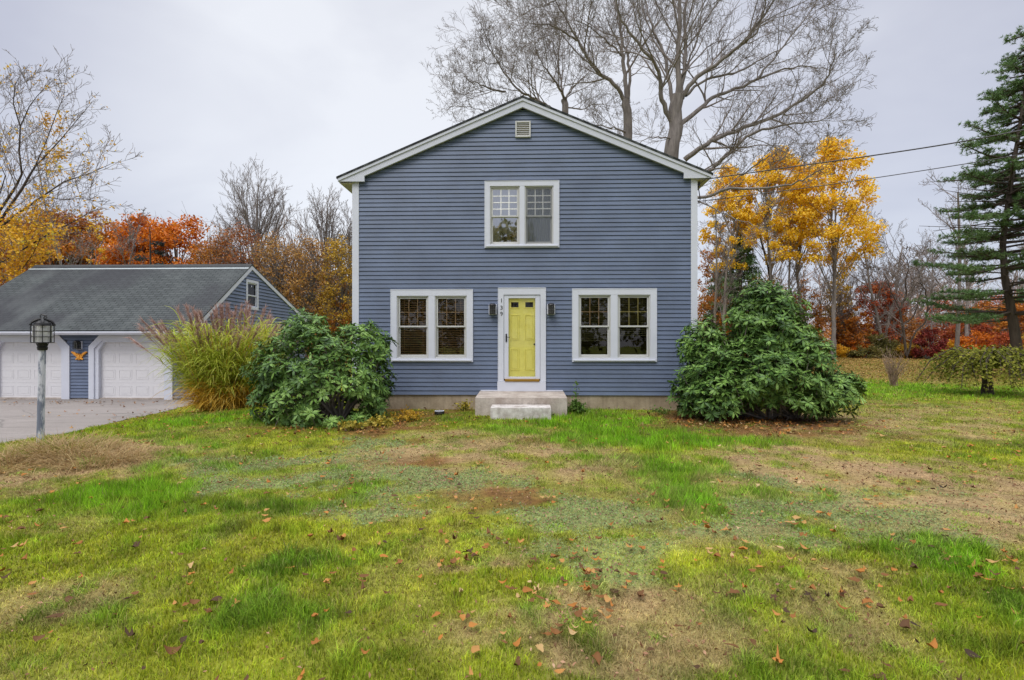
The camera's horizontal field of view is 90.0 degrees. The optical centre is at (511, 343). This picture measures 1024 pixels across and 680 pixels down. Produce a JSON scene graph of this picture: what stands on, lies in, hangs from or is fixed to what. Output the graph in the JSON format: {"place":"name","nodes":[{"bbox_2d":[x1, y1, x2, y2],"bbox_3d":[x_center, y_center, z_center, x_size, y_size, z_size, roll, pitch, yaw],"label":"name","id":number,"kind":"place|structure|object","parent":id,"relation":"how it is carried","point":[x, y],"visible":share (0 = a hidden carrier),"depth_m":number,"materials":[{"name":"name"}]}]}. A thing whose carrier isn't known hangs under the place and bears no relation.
{"place":"outdoors","nodes":[
{"label":"outdoors","id":0,"kind":"place"},
{"bbox_2d":[0,399,193,442],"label":"driveway","id":1,"kind":"structure","parent":0,"point":[16,422],"depth_m":14.52,"materials":[{"name":"grey asphalt"}]},
{"bbox_2d":[5,399,995,436],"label":"leaf litter","id":2,"kind":"object","parent":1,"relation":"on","point":[724,425],"visible":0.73,"depth_m":9.74,"materials":[{"name":"brown plant"}]},
{"bbox_2d":[133,226,165,263],"bbox_3d":[-26.832,-3.327,38.048,3.179,10.764,1.095,0,0,0],"label":"snag","id":3,"kind":"object","parent":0,"point":[158,251],"visible":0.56,"depth_m":37.97,"materials":[{"name":"grey plant"}]},
{"bbox_2d":[0,357,1023,679],"bbox_3d":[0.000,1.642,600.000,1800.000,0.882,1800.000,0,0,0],"label":"ground","id":4,"kind":"structure","parent":0,"point":[480,492],"depth_m":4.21,"materials":[{"name":"plant"}]},
{"bbox_2d":[0,216,60,285],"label":"oak tree","id":5,"kind":"object","parent":4,"relation":"on","point":[3,281],"visible":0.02,"depth_m":46.03,"materials":[{"name":"yellow plant"}]},
{"bbox_2d":[29,314,55,441],"bbox_3d":[-7.199,0.614,7.850,0.273,2.142,0.275,0,0,-13],"label":"lamp post","id":6,"kind":"object","parent":4,"relation":"on","point":[42,331],"visible":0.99,"depth_m":7.81,"materials":[{"name":"paint"}]},
{"bbox_2d":[30,228,67,267],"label":"sapling","id":7,"kind":"object","parent":4,"relation":"on","point":[60,257],"visible":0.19,"depth_m":29.90,"materials":[{"name":"yellow plant"}]},
{"bbox_2d":[2,208,98,277],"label":"oak tree","id":8,"kind":"object","parent":4,"relation":"on","point":[63,253],"visible":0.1,"depth_m":43.86,"materials":[{"name":"orange plant"}]},
{"bbox_2d":[1,109,107,264],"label":"bare tree","id":9,"kind":"object","parent":4,"relation":"on","point":[47,213],"visible":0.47,"depth_m":34.35,"materials":[{"name":"brown plant"}]},
{"bbox_2d":[0,431,129,464],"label":"tussock grass","id":10,"kind":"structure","parent":4,"relation":"on","point":[50,445],"depth_m":7.16,"materials":[{"name":"plant"}]},
{"bbox_2d":[0,47,142,283],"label":"birch tree","id":11,"kind":"object","parent":4,"relation":"on","point":[20,239],"visible":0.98,"depth_m":24.44,"materials":[{"name":"yellow plant"}]},
{"bbox_2d":[0,426,180,494],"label":"straw grass","id":12,"kind":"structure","parent":4,"relation":"on","point":[44,459],"depth_m":6.79,"materials":[{"name":"beige plant"}]},
{"bbox_2d":[57,209,126,264],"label":"oak tree","id":13,"kind":"object","parent":4,"relation":"on","point":[95,239],"visible":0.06,"depth_m":45.03,"materials":[{"name":"orange plant"}]},
{"bbox_2d":[86,225,113,264],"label":"sapling","id":14,"kind":"object","parent":4,"relation":"on","point":[100,238],"visible":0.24,"depth_m":31.02,"materials":[{"name":"yellow plant"}]},
{"bbox_2d":[106,208,152,264],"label":"bare tree","id":15,"kind":"object","parent":4,"relation":"on","point":[131,236],"visible":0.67,"depth_m":39.52,"materials":[{"name":"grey plant"}]},
{"bbox_2d":[91,211,174,264],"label":"oak tree","id":16,"kind":"object","parent":4,"relation":"on","point":[114,261],"visible":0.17,"depth_m":42.12,"materials":[{"name":"orange plant"}]},
{"bbox_2d":[0,264,307,399],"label":"garage","id":17,"kind":"structure","parent":4,"relation":"on","point":[98,311],"depth_m":19.39,"materials":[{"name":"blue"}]},
{"bbox_2d":[0,335,70,398],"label":"garage door","id":18,"kind":"structure","parent":17,"relation":"in","point":[18,356],"depth_m":19.01,"materials":[{"name":"paint"}]},
{"bbox_2d":[88,335,172,399],"bbox_3d":[-13.954,0.880,18.831,3.140,2.380,0.225,0,0,2],"label":"garage door","id":19,"kind":"structure","parent":17,"relation":"in","point":[116,367],"depth_m":18.88,"materials":[{"name":"paint"}]},
{"bbox_2d":[245,279,258,309],"bbox_3d":[-11.562,-2.145,22.532,0.305,1.290,1.000,0,0,2],"label":"window","id":20,"kind":"structure","parent":17,"relation":"in","point":[248,282],"depth_m":22.81,"materials":[{"name":"white glass"}]},
{"bbox_2d":[127,205,214,264],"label":"oak tree","id":21,"kind":"object","parent":4,"relation":"on","point":[170,236],"visible":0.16,"depth_m":43.13,"materials":[{"name":"orange plant"}]},
{"bbox_2d":[124,299,302,414],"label":"ornamental grass","id":22,"kind":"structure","parent":4,"relation":"on","point":[209,365],"depth_m":12.55,"materials":[{"name":"green plant"}]},
{"bbox_2d":[182,213,247,263],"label":"oak tree","id":23,"kind":"object","parent":4,"relation":"on","point":[211,254],"visible":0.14,"depth_m":38.56,"materials":[{"name":"orange plant"}]},
{"bbox_2d":[207,204,244,263],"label":"bare tree","id":24,"kind":"object","parent":4,"relation":"on","point":[226,235],"visible":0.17,"depth_m":41.87,"materials":[{"name":"grey plant"}]},
{"bbox_2d":[194,213,270,273],"bbox_3d":[-20.542,-3.855,38.365,6.162,11.939,5.422,0,0,0],"label":"oak tree","id":25,"kind":"object","parent":4,"relation":"on","point":[237,260],"visible":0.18,"depth_m":38.14,"materials":[{"name":"orange plant"}]},
{"bbox_2d":[213,157,302,273],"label":"bare tree","id":26,"kind":"object","parent":4,"relation":"on","point":[257,220],"visible":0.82,"depth_m":41.80,"materials":[{"name":"grey plant"}]},
{"bbox_2d":[254,222,297,297],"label":"bare tree","id":27,"kind":"object","parent":4,"relation":"on","point":[278,238],"visible":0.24,"depth_m":38.74,"materials":[{"name":"brown plant"}]},
{"bbox_2d":[242,226,316,311],"bbox_3d":[-17.907,-3.204,38.116,7.099,10.865,6.848,0,0,-16],"label":"oak tree","id":28,"kind":"object","parent":4,"relation":"on","point":[276,278],"visible":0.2,"depth_m":37.50,"materials":[{"name":"brown plant"}]},
{"bbox_2d":[278,209,321,306],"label":"bare tree","id":29,"kind":"object","parent":4,"relation":"on","point":[294,246],"visible":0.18,"depth_m":39.61,"materials":[{"name":"brown plant"}]},
{"bbox_2d":[277,226,349,365],"bbox_3d":[-14.506,-3.300,37.417,6.969,10.861,6.580,0,0,0],"label":"oak tree","id":30,"kind":"object","parent":4,"relation":"on","point":[310,280],"visible":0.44,"depth_m":37.01,"materials":[{"name":"brown plant"}]},
{"bbox_2d":[238,306,397,428],"bbox_3d":[-3.966,0.469,10.461,3.038,2.491,2.558,0,0,15],"label":"rhododendron","id":31,"kind":"object","parent":4,"relation":"on","point":[318,385],"visible":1,"depth_m":9.96,"materials":[{"name":"green plant"}]},
{"bbox_2d":[285,184,351,317],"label":"bare tree","id":32,"kind":"object","parent":4,"relation":"on","point":[326,231],"visible":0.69,"depth_m":41.80,"materials":[{"name":"grey plant"}]},
{"bbox_2d":[305,230,351,362],"bbox_3d":[-12.321,-3.028,37.184,5.230,10.282,4.315,0,0,-40],"label":"oak tree","id":33,"kind":"object","parent":4,"relation":"on","point":[343,267],"visible":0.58,"depth_m":36.37,"materials":[{"name":"brown plant"}]},
{"bbox_2d":[311,265,351,336],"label":"sapling","id":34,"kind":"object","parent":4,"relation":"on","point":[343,321],"visible":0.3,"depth_m":36.53,"materials":[{"name":"brown plant"}]},
{"bbox_2d":[332,192,351,366],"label":"bare tree","id":35,"kind":"object","parent":4,"relation":"on","point":[349,236],"visible":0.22,"depth_m":42.40,"materials":[{"name":"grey plant"}]},
{"bbox_2d":[337,419,367,431],"bbox_3d":[-2.862,1.470,9.190,0.571,0.230,0.432,0,0,0],"label":"weed","id":36,"kind":"object","parent":4,"relation":"on","point":[348,425],"visible":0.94,"depth_m":9.20,"materials":[{"name":"yellow plant"}]},
{"bbox_2d":[363,411,396,427],"bbox_3d":[-2.457,1.426,9.563,0.613,0.308,0.571,0,0,-15],"label":"weed","id":37,"kind":"object","parent":4,"relation":"on","point":[380,421],"visible":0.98,"depth_m":9.48,"materials":[{"name":"yellow plant"}]},
{"bbox_2d":[390,405,427,422],"bbox_3d":[-2.058,1.403,10.334,0.758,0.364,0.716,0,0,17],"label":"weed","id":38,"kind":"object","parent":4,"relation":"on","point":[408,415],"visible":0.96,"depth_m":10.23,"materials":[{"name":"yellow plant"}]},
{"bbox_2d":[452,399,472,410],"bbox_3d":[-1.154,1.433,11.954,0.436,0.295,0.423,0,0,-35],"label":"weed","id":39,"kind":"object","parent":4,"relation":"on","point":[465,405],"visible":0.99,"depth_m":11.93,"materials":[{"name":"yellow plant"}]},
{"bbox_2d":[0,382,1023,679],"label":"fallen leaves","id":40,"kind":"object","parent":4,"relation":"on","point":[906,622],"visible":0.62,"depth_m":3.57,"materials":[{"name":"brown plant"}]},
{"bbox_2d":[0,388,1023,679],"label":"leaf crumbs","id":41,"kind":"object","parent":4,"relation":"on","point":[620,524],"visible":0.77,"depth_m":5.11,"materials":[{"name":"brown plant"}]},
{"bbox_2d":[490,404,550,419],"bbox_3d":[0.188,1.526,10.743,1.255,0.448,0.497,0,0,2],"label":"step","id":42,"kind":"object","parent":4,"relation":"on","point":[508,411],"visible":0.68,"depth_m":10.51,"materials":[{"name":"grey concrete"}]},
{"bbox_2d":[475,391,566,415],"bbox_3d":[0.210,1.458,11.540,1.991,0.684,1.052,0,0,2],"label":"landing","id":43,"kind":"object","parent":4,"relation":"on","point":[485,401],"visible":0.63,"depth_m":11.04,"materials":[{"name":"concrete"}]},
{"bbox_2d":[336,95,712,410],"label":"house","id":44,"kind":"structure","parent":4,"relation":"on","point":[600,251],"depth_m":12.08,"materials":[{"name":"blue wood"}]},
{"bbox_2d":[390,289,472,361],"bbox_3d":[-1.902,-0.429,12.191,1.965,1.726,0.200,0,0,2],"label":"window","id":45,"kind":"structure","parent":44,"relation":"in","point":[431,296],"depth_m":12.15,"materials":[{"name":"white plastic"}]},
{"bbox_2d":[489,303,496,314],"bbox_3d":[-0.457,-0.823,12.010,0.192,0.270,0.180,0,0,2],"label":"wall lantern","id":46,"kind":"object","parent":44,"relation":"attached to","point":[492,308],"depth_m":11.96,"materials":[{"name":"metal"}]},
{"bbox_2d":[484,180,558,247],"bbox_3d":[0.237,-3.053,12.193,1.763,1.581,0.335,0,0,2],"label":"window","id":47,"kind":"structure","parent":44,"relation":"in","point":[526,209],"depth_m":12.12,"materials":[{"name":"white plastic"}]},
{"bbox_2d":[504,295,539,378],"bbox_3d":[0.235,-0.158,12.058,0.850,1.980,0.110,0,0,2],"label":"storm door","id":48,"kind":"structure","parent":44,"relation":"in","point":[506,297],"depth_m":12.07,"materials":[{"name":"white glass"}]},
{"bbox_2d":[509,298,534,376],"bbox_3d":[0.241,-0.145,12.140,0.731,1.954,0.070,0,0,2],"label":"front door","id":49,"kind":"structure","parent":44,"relation":"in","point":[521,310],"depth_m":12.13,"materials":[{"name":"yellow paint"}]},
{"bbox_2d":[547,303,554,314],"bbox_3d":[0.916,-0.823,11.968,0.192,0.270,0.180,0,0,2],"label":"wall lantern","id":50,"kind":"object","parent":44,"relation":"attached to","point":[550,308],"depth_m":11.92,"materials":[{"name":"metal"}]},
{"bbox_2d":[572,288,656,361],"bbox_3d":[2.402,-0.435,12.059,1.978,1.726,0.200,0,0,2],"label":"window","id":51,"kind":"structure","parent":44,"relation":"in","point":[613,329],"depth_m":12.02,"materials":[{"name":"white plastic"}]},
{"bbox_2d":[698,154,1022,201],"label":"power cable","id":52,"kind":"object","parent":44,"relation":"attached to","point":[866,179],"visible":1,"depth_m":10.56,"materials":[{"name":"rubber"}]},
{"bbox_2d":[708,129,1023,178],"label":"power cable","id":53,"kind":"object","parent":44,"relation":"attached to","point":[872,155],"visible":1,"depth_m":10.41,"materials":[{"name":"rubber"}]},
{"bbox_2d":[419,0,640,128],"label":"bare tree","id":54,"kind":"object","parent":4,"relation":"on","point":[565,104],"visible":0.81,"depth_m":32.41,"materials":[{"name":"grey plant"}]},
{"bbox_2d":[70,232,1023,352],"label":"woodland","id":55,"kind":"object","parent":4,"relation":"on","point":[911,312],"visible":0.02,"depth_m":59.67,"materials":[{"name":"orange plant"}]},
{"bbox_2d":[476,0,677,138],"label":"bare tree","id":56,"kind":"object","parent":4,"relation":"on","point":[626,107],"visible":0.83,"depth_m":28.73,"materials":[{"name":"grey plant"}]},
{"bbox_2d":[567,381,589,413],"bbox_3d":[1.389,1.212,11.448,0.543,0.784,0.501,0,0,-37],"label":"weed","id":57,"kind":"object","parent":4,"relation":"on","point":[575,406],"visible":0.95,"depth_m":11.44,"materials":[{"name":"green plant"}]},
{"bbox_2d":[162,434,1016,585],"bbox_3d":[-0.005,1.576,5.832,9.752,0.093,4.364,0,0,22],"label":"clover","id":58,"kind":"object","parent":4,"relation":"on","point":[572,504],"visible":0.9,"depth_m":4.98,"materials":[{"name":"green plant"}]},
{"bbox_2d":[698,234,730,341],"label":"maple tree","id":59,"kind":"object","parent":4,"relation":"on","point":[706,272],"visible":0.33,"depth_m":44.03,"materials":[{"name":"orange plant"}]},
{"bbox_2d":[703,267,728,318],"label":"pine tree","id":60,"kind":"object","parent":4,"relation":"on","point":[708,314],"visible":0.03,"depth_m":46.72,"materials":[{"name":"green plant"}]},
{"bbox_2d":[698,295,739,340],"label":"maple tree","id":61,"kind":"object","parent":4,"relation":"on","point":[701,308],"visible":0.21,"depth_m":41.87,"materials":[{"name":"orange plant"}]},
{"bbox_2d":[698,192,743,327],"bbox_3d":[14.592,-4.776,36.642,4.054,12.190,3.135,0,0,0],"label":"bare tree","id":62,"kind":"object","parent":4,"relation":"on","point":[716,282],"visible":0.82,"depth_m":37.08,"materials":[{"name":"brown plant"}]},
{"bbox_2d":[706,232,745,340],"bbox_3d":[15.691,-3.480,37.482,2.758,9.634,1.829,0,0,20],"label":"bare tree","id":63,"kind":"object","parent":4,"relation":"on","point":[725,284],"visible":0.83,"depth_m":37.46,"materials":[{"name":"brown plant"}]},
{"bbox_2d":[580,0,877,258],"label":"bare tree","id":64,"kind":"object","parent":4,"relation":"on","point":[673,115],"visible":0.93,"depth_m":25.64,"materials":[{"name":"grey plant"}]},
{"bbox_2d":[698,163,762,323],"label":"poplar tree","id":65,"kind":"object","parent":4,"relation":"on","point":[741,214],"visible":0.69,"depth_m":41.24,"materials":[{"name":"yellow plant"}]},
{"bbox_2d":[702,236,766,341],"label":"pine tree","id":66,"kind":"object","parent":4,"relation":"on","point":[750,259],"visible":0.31,"depth_m":41.25,"materials":[{"name":"green plant"}]},
{"bbox_2d":[744,202,786,288],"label":"bare tree","id":67,"kind":"object","parent":4,"relation":"on","point":[762,248],"visible":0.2,"depth_m":43.42,"materials":[{"name":"brown plant"}]},
{"bbox_2d":[665,278,870,421],"bbox_3d":[5.213,0.131,10.552,3.894,3.042,2.621,0,0,21],"label":"rhododendron","id":68,"kind":"object","parent":4,"relation":"on","point":[719,379],"visible":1,"depth_m":10.21,"materials":[{"name":"green plant"}]},
{"bbox_2d":[735,140,816,293],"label":"poplar tree","id":69,"kind":"object","parent":4,"relation":"on","point":[780,225],"visible":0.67,"depth_m":40.32,"materials":[{"name":"yellow plant"}]},
{"bbox_2d":[783,209,807,305],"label":"bare tree","id":70,"kind":"object","parent":4,"relation":"on","point":[789,281],"visible":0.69,"depth_m":40.92,"materials":[{"name":"grey plant"}]},
{"bbox_2d":[770,174,829,325],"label":"poplar tree","id":71,"kind":"object","parent":4,"relation":"on","point":[801,243],"visible":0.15,"depth_m":42.72,"materials":[{"name":"yellow plant"}]},
{"bbox_2d":[786,278,831,338],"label":"maple tree","id":72,"kind":"object","parent":4,"relation":"on","point":[820,322],"visible":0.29,"depth_m":45.30,"materials":[{"name":"red plant"}]},
{"bbox_2d":[786,254,848,321],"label":"bare tree","id":73,"kind":"object","parent":4,"relation":"on","point":[809,297],"visible":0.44,"depth_m":46.89,"materials":[{"name":"grey plant"}]},
{"bbox_2d":[786,131,888,358],"bbox_3d":[25.166,-7.462,39.845,6.797,17.491,6.490,0,0,18],"label":"poplar tree","id":74,"kind":"object","parent":4,"relation":"on","point":[835,232],"visible":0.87,"depth_m":39.30,"materials":[{"name":"yellow plant"}]},
{"bbox_2d":[822,274,854,334],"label":"maple tree","id":75,"kind":"object","parent":4,"relation":"on","point":[846,295],"visible":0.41,"depth_m":45.74,"materials":[{"name":"red plant"}]},
{"bbox_2d":[819,276,862,335],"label":"bare tree","id":76,"kind":"object","parent":4,"relation":"on","point":[848,301],"visible":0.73,"depth_m":44.47,"materials":[{"name":"grey plant"}]},
{"bbox_2d":[820,249,866,318],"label":"bare tree","id":77,"kind":"object","parent":4,"relation":"on","point":[848,285],"visible":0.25,"depth_m":48.06,"materials":[{"name":"grey plant"}]},
{"bbox_2d":[836,344,851,357],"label":"bush","id":78,"kind":"object","parent":4,"relation":"on","point":[841,351],"visible":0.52,"depth_m":42.52,"materials":[{"name":"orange plant"}]},
{"bbox_2d":[698,320,1003,349],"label":"undergrowth","id":79,"kind":"object","parent":4,"relation":"on","point":[828,333],"visible":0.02,"depth_m":53.01,"materials":[{"name":"orange plant"}]},
{"bbox_2d":[836,339,871,357],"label":"bush","id":80,"kind":"object","parent":4,"relation":"on","point":[853,347],"visible":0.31,"depth_m":42.92,"materials":[{"name":"brown plant"}]},
{"bbox_2d":[829,307,879,347],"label":"maple tree","id":81,"kind":"object","parent":4,"relation":"on","point":[852,331],"visible":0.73,"depth_m":43.54,"materials":[{"name":"orange plant"}]},
{"bbox_2d":[846,344,886,358],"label":"bush","id":82,"kind":"object","parent":4,"relation":"on","point":[877,353],"visible":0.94,"depth_m":41.95,"materials":[{"name":"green plant"}]},
{"bbox_2d":[852,278,912,344],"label":"maple tree","id":83,"kind":"object","parent":4,"relation":"on","point":[875,289],"visible":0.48,"depth_m":46.30,"materials":[{"name":"red plant"}]},
{"bbox_2d":[864,332,900,357],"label":"bush","id":84,"kind":"object","parent":4,"relation":"on","point":[884,344],"visible":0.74,"depth_m":42.33,"materials":[{"name":"green plant"}]},
{"bbox_2d":[827,200,943,338],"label":"bare tree","id":85,"kind":"object","parent":4,"relation":"on","point":[879,293],"visible":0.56,"depth_m":45.62,"materials":[{"name":"grey plant"}]},
{"bbox_2d":[878,347,908,385],"bbox_3d":[13.898,0.812,18.661,0.993,1.490,1.060,0,0,16],"label":"twiggy shrub","id":86,"kind":"object","parent":4,"relation":"on","point":[892,376],"visible":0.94,"depth_m":18.59,"materials":[{"name":"brown plant"}]},
{"bbox_2d":[857,247,935,341],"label":"bare tree","id":87,"kind":"object","parent":4,"relation":"on","point":[875,278],"visible":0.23,"depth_m":47.87,"materials":[{"name":"grey plant"}]},
{"bbox_2d":[871,309,925,345],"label":"maple tree","id":88,"kind":"object","parent":4,"relation":"on","point":[908,329],"visible":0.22,"depth_m":47.13,"materials":[{"name":"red plant"}]},
{"bbox_2d":[891,343,920,358],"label":"bush","id":89,"kind":"object","parent":4,"relation":"on","point":[899,347],"visible":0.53,"depth_m":41.66,"materials":[{"name":"yellow plant"}]},
{"bbox_2d":[851,241,968,355],"bbox_3d":[31.101,-3.541,40.539,7.284,9.038,5.464,0,0,0],"label":"bare tree","id":90,"kind":"object","parent":4,"relation":"on","point":[918,273],"visible":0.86,"depth_m":39.99,"materials":[{"name":"grey plant"}]},
{"bbox_2d":[827,357,1019,384],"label":"fallen leaves","id":91,"kind":"object","parent":4,"relation":"on","point":[862,363],"visible":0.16,"depth_m":29.84,"materials":[{"name":"plant"}]},
{"bbox_2d":[911,328,949,359],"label":"bush","id":92,"kind":"object","parent":4,"relation":"on","point":[927,341],"visible":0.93,"depth_m":40.03,"materials":[{"name":"red plant"}]},
{"bbox_2d":[909,231,956,356],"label":"bare tree","id":93,"kind":"object","parent":4,"relation":"on","point":[931,326],"visible":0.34,"depth_m":47.75,"materials":[{"name":"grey plant"}]},
{"bbox_2d":[915,299,974,348],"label":"maple tree","id":94,"kind":"object","parent":4,"relation":"on","point":[941,327],"visible":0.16,"depth_m":50.01,"materials":[{"name":"red plant"}]},
{"bbox_2d":[898,169,999,349],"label":"bare tree","id":95,"kind":"object","parent":4,"relation":"on","point":[957,337],"visible":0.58,"depth_m":41.56,"materials":[{"name":"grey plant"}]},
{"bbox_2d":[905,25,1023,375],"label":"pine tree","id":96,"kind":"object","parent":4,"relation":"on","point":[1001,179],"visible":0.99,"depth_m":22.91,"materials":[{"name":"green plant"}]},
{"bbox_2d":[911,343,1023,394],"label":"weeping tree","id":97,"kind":"object","parent":4,"relation":"on","point":[985,361],"visible":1,"depth_m":15.12,"materials":[{"name":"green plant"}]},
{"bbox_2d":[943,241,992,342],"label":"bare tree","id":98,"kind":"object","parent":4,"relation":"on","point":[966,329],"visible":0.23,"depth_m":43.54,"materials":[{"name":"grey plant"}]},
{"bbox_2d":[937,322,1000,349],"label":"maple tree","id":99,"kind":"object","parent":4,"relation":"on","point":[949,333],"visible":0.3,"depth_m":44.60,"materials":[{"name":"orange plant"}]},
{"bbox_2d":[950,329,995,349],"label":"bush","id":100,"kind":"object","parent":4,"relation":"on","point":[982,338],"visible":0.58,"depth_m":41.70,"materials":[{"name":"orange plant"}]},
{"bbox_2d":[960,300,1023,344],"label":"maple tree","id":101,"kind":"object","parent":4,"relation":"on","point":[985,303],"visible":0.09,"depth_m":45.86,"materials":[{"name":"orange plant"}]},
{"bbox_2d":[973,291,1022,332],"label":"maple tree","id":102,"kind":"object","parent":4,"relation":"on","point":[998,302],"visible":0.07,"depth_m":51.64,"materials":[{"name":"red plant"}]},
{"bbox_2d":[984,331,1023,349],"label":"bush","id":103,"kind":"object","parent":4,"relation":"on","point":[1004,339],"visible":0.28,"depth_m":40.88,"materials":[{"name":"red plant"}]},
{"bbox_2d":[989,238,1023,330],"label":"bare tree","id":104,"kind":"object","parent":4,"relation":"on","point":[1017,278],"visible":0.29,"depth_m":45.31,"materials":[{"name":"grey plant"}]},
{"bbox_2d":[991,303,1023,337],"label":"maple tree","id":105,"kind":"object","parent":4,"relation":"on","point":[1004,324],"visible":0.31,"depth_m":43.91,"materials":[{"name":"orange plant"}]},
{"bbox_2d":[0,0,1023,341],"label":"sky","id":106,"kind":"structure","parent":0,"point":[315,91],"materials":[{"name":"grey"}]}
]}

